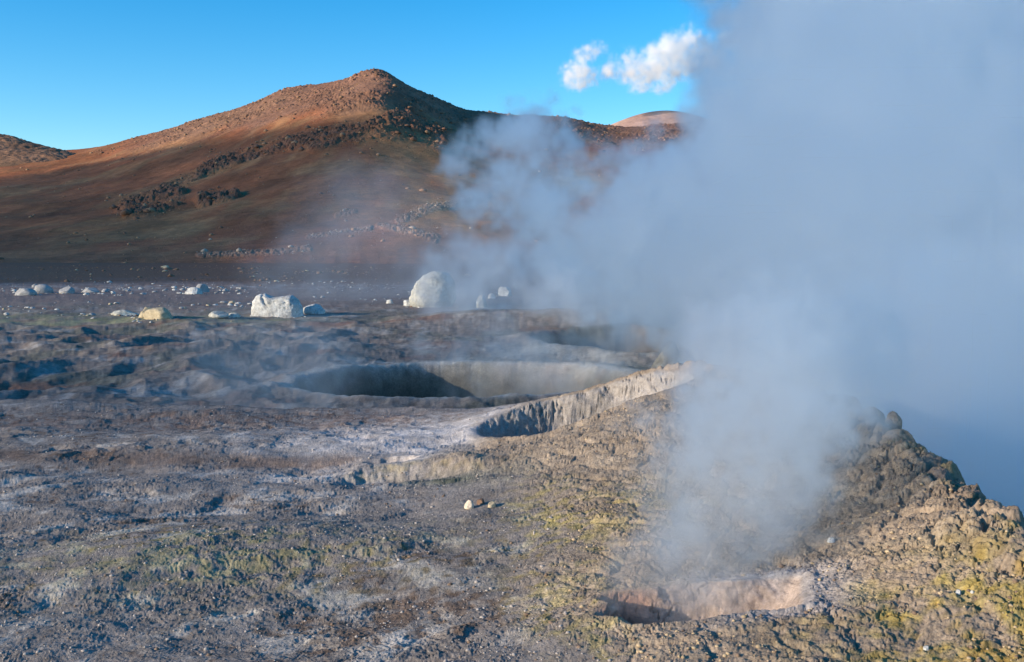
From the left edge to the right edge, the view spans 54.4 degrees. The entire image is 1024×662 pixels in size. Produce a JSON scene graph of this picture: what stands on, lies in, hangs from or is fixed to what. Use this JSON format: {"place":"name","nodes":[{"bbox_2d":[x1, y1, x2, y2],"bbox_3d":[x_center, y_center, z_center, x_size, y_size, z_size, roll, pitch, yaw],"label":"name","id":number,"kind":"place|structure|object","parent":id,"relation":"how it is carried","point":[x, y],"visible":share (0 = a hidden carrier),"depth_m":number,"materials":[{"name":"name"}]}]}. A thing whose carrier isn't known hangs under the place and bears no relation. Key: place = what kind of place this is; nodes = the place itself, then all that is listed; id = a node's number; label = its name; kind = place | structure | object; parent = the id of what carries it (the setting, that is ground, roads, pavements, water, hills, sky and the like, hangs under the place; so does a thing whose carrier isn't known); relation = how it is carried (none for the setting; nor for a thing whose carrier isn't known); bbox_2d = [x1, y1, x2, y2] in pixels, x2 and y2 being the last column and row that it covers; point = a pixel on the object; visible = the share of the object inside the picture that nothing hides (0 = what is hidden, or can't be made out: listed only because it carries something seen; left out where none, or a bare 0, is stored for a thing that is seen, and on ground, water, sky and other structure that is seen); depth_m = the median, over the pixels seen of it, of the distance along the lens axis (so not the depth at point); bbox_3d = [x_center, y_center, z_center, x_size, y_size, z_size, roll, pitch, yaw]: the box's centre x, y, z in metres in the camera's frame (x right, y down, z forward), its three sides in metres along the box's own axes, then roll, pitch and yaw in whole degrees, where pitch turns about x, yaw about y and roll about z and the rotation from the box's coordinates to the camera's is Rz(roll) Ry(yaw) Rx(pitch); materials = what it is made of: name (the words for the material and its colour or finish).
{"place":"outdoors","nodes":[
{"label":"outdoors","id":0,"kind":"place"},
{"bbox_2d":[0,134,74,166],"bbox_3d":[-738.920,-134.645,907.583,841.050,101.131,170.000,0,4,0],"label":"rocky hill","id":1,"kind":"structure","parent":0,"point":[14,151],"depth_m":884.77,"materials":[{"name":"brown stone"}]},
{"bbox_2d":[2,281,529,315],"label":"gravel","id":2,"kind":"structure","parent":0,"point":[34,285],"depth_m":88.28,"materials":[{"name":"grey gravel"}]},
{"bbox_2d":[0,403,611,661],"bbox_3d":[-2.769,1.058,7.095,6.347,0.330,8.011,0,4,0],"label":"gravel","id":3,"kind":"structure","parent":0,"point":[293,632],"depth_m":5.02,"materials":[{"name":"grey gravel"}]},
{"bbox_2d":[0,262,1023,661],"bbox_3d":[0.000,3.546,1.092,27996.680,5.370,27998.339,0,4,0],"label":"ground","id":4,"kind":"structure","parent":0,"point":[932,354],"depth_m":7.19,"materials":[{"name":"grey soil"}]},
{"bbox_2d":[15,288,36,295],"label":"boulder","id":5,"kind":"object","parent":4,"relation":"on","point":[24,291],"visible":0.91,"depth_m":75.47,"materials":[{"name":"grey stone"}]},
{"bbox_2d":[34,284,53,292],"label":"boulder","id":6,"kind":"object","parent":4,"relation":"on","point":[41,288],"visible":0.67,"depth_m":78.91,"materials":[{"name":"grey stone"}]},
{"bbox_2d":[59,286,74,293],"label":"boulder","id":7,"kind":"object","parent":4,"relation":"on","point":[68,289],"visible":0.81,"depth_m":78.25,"materials":[{"name":"grey stone"}]},
{"bbox_2d":[82,288,98,292],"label":"boulder","id":8,"kind":"object","parent":4,"relation":"on","point":[93,290],"visible":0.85,"depth_m":80.40,"materials":[{"name":"grey stone"}]},
{"bbox_2d":[110,310,139,315],"bbox_3d":[-20.763,-0.979,53.487,1.558,0.359,1.091,0,4,0],"label":"boulder","id":9,"kind":"object","parent":4,"relation":"on","point":[121,312],"visible":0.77,"depth_m":53.14,"materials":[{"name":"white stone"}]},
{"bbox_2d":[139,307,151,317],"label":"boulder","id":10,"kind":"object","parent":4,"relation":"on","point":[143,311],"visible":0.41,"depth_m":49.59,"materials":[{"name":"beige stone"}]},
{"bbox_2d":[143,307,172,319],"bbox_3d":[-16.975,-0.840,47.994,1.489,0.621,0.999,2,5,26],"label":"boulder","id":11,"kind":"object","parent":4,"relation":"on","point":[158,313],"visible":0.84,"depth_m":47.62,"materials":[{"name":"beige stone"}]},
{"bbox_2d":[184,287,202,293],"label":"boulder","id":12,"kind":"object","parent":4,"relation":"on","point":[193,290],"visible":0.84,"depth_m":77.40,"materials":[{"name":"white stone"}]},
{"bbox_2d":[196,284,209,291],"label":"boulder","id":13,"kind":"object","parent":4,"relation":"on","point":[204,287],"visible":0.54,"depth_m":80.64,"materials":[{"name":"grey stone"}]},
{"bbox_2d":[208,311,228,317],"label":"boulder","id":14,"kind":"object","parent":4,"relation":"on","point":[218,314],"visible":0.99,"depth_m":48.62,"materials":[{"name":"white stone"}]},
{"bbox_2d":[229,313,240,317],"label":"boulder","id":15,"kind":"object","parent":4,"relation":"on","point":[233,315],"visible":0.92,"depth_m":49.37,"materials":[{"name":"grey stone"}]},
{"bbox_2d":[31,291,498,319],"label":"gravel","id":16,"kind":"structure","parent":4,"relation":"on","point":[251,315],"depth_m":59.77,"materials":[{"name":"grey gravel"}]},
{"bbox_2d":[2,264,535,281],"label":"gravel","id":17,"kind":"structure","parent":4,"relation":"on","point":[468,273],"depth_m":159.87,"materials":[{"name":"grey gravel"}]},
{"bbox_2d":[251,293,302,317],"bbox_3d":[-12.417,-1.340,52.578,2.740,1.285,1.644,0,4,0],"label":"boulder","id":18,"kind":"object","parent":4,"relation":"on","point":[267,305],"visible":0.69,"depth_m":51.92,"materials":[{"name":"white stone"}]},
{"bbox_2d":[303,304,321,313],"bbox_3d":[-10.851,-1.178,54.327,1.119,0.601,0.895,0,4,0],"label":"boulder","id":19,"kind":"object","parent":4,"relation":"on","point":[310,309],"visible":0.78,"depth_m":54.01,"materials":[{"name":"grey stone"}]},
{"bbox_2d":[314,308,325,313],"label":"boulder","id":20,"kind":"object","parent":4,"relation":"on","point":[320,311],"visible":1,"depth_m":53.93,"materials":[{"name":"grey stone"}]},
{"bbox_2d":[403,300,409,305],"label":"boulder","id":21,"kind":"object","parent":4,"relation":"on","point":[406,302],"visible":0.45,"depth_m":61.26,"materials":[{"name":"white stone"}]},
{"bbox_2d":[409,271,456,307],"bbox_3d":[-4.878,-2.549,61.258,2.922,2.323,2.630,0,4,0],"label":"boulder","id":22,"kind":"object","parent":4,"relation":"on","point":[434,289],"visible":0.87,"depth_m":60.30,"materials":[{"name":"white stone"}]},
{"bbox_2d":[464,500,473,508],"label":"pebble","id":23,"kind":"object","parent":4,"relation":"on","point":[469,504],"visible":1,"depth_m":6.30,"materials":[{"name":"white stone"}]},
{"bbox_2d":[477,498,484,504],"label":"pebble","id":24,"kind":"object","parent":4,"relation":"on","point":[480,501],"visible":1,"depth_m":6.39,"materials":[{"name":"brown stone"}]},
{"bbox_2d":[476,294,487,307],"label":"boulder","id":25,"kind":"object","parent":4,"relation":"on","point":[481,301],"visible":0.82,"depth_m":60.01,"materials":[{"name":"grey stone"}]},
{"bbox_2d":[488,501,495,507],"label":"pebble","id":26,"kind":"object","parent":4,"relation":"on","point":[491,504],"visible":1,"depth_m":6.30,"materials":[{"name":"beige stone"}]},
{"bbox_2d":[488,293,495,298],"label":"boulder","id":27,"kind":"object","parent":4,"relation":"on","point":[491,295],"visible":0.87,"depth_m":70.02,"materials":[{"name":"white stone"}]},
{"bbox_2d":[498,287,511,295],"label":"boulder","id":28,"kind":"object","parent":4,"relation":"on","point":[504,291],"visible":0.88,"depth_m":74.03,"materials":[{"name":"white stone"}]},
{"bbox_2d":[651,341,681,367],"bbox_3d":[4.372,0.698,27.925,0.951,0.825,0.856,0,4,0],"label":"mud mound","id":29,"kind":"object","parent":4,"relation":"on","point":[669,354],"visible":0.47,"depth_m":27.73,"materials":[{"name":"grey soil"}]},
{"bbox_2d":[827,537,834,542],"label":"pebble","id":30,"kind":"object","parent":4,"relation":"on","point":[831,540],"visible":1,"depth_m":4.50,"materials":[{"name":"grey stone"}]},
{"bbox_2d":[858,406,884,422],"bbox_3d":[2.430,0.646,6.738,0.220,0.278,0.209,0,4,0],"label":"mud clod","id":31,"kind":"object","parent":4,"relation":"on","point":[876,412],"visible":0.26,"depth_m":6.68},
{"bbox_2d":[884,411,901,429],"bbox_3d":[2.527,0.627,6.603,0.118,0.197,0.112,0,4,0],"label":"mud clod","id":32,"kind":"object","parent":4,"relation":"on","point":[893,419],"visible":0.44,"depth_m":6.57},
{"bbox_2d":[879,429,915,444],"bbox_3d":[2.294,0.740,5.984,0.341,0.307,0.324,0,4,0],"label":"mud clod","id":33,"kind":"object","parent":4,"relation":"on","point":[899,434],"visible":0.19,"depth_m":5.92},
{"bbox_2d":[0,68,1023,263],"bbox_3d":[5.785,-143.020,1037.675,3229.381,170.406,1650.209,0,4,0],"label":"hill","id":34,"kind":"structure","parent":0,"point":[850,196],"depth_m":507.87,"materials":[{"name":"brown soil"}]},
{"bbox_2d":[109,96,456,222],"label":"rubble","id":35,"kind":"object","parent":34,"relation":"on","point":[125,211],"visible":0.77,"depth_m":568.83,"materials":[{"name":"brown stone"}]},
{"bbox_2d":[0,69,798,262],"bbox_3d":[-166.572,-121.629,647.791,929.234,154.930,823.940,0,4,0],"label":"rubble","id":36,"kind":"object","parent":34,"relation":"on","point":[423,189],"visible":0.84,"depth_m":732.62,"materials":[{"name":"brown stone"}]},
{"bbox_2d":[135,180,672,256],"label":"rubble","id":37,"kind":"object","parent":34,"relation":"on","point":[289,246],"visible":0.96,"depth_m":333.51,"materials":[{"name":"brown stone"}]},
{"bbox_2d":[0,0,1023,149],"label":"sky","id":38,"kind":"structure","parent":0,"point":[75,74],"materials":[{"name":"blue"}]},
{"bbox_2d":[611,111,711,126],"bbox_3d":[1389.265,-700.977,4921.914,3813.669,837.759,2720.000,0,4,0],"label":"mountain","id":39,"kind":"structure","parent":0,"point":[655,117],"depth_m":5060.05,"materials":[{"name":"stone"}]},
{"bbox_2d":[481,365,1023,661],"bbox_3d":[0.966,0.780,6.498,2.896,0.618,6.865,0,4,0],"label":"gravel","id":40,"kind":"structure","parent":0,"point":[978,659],"depth_m":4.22,"materials":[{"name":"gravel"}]}
]}

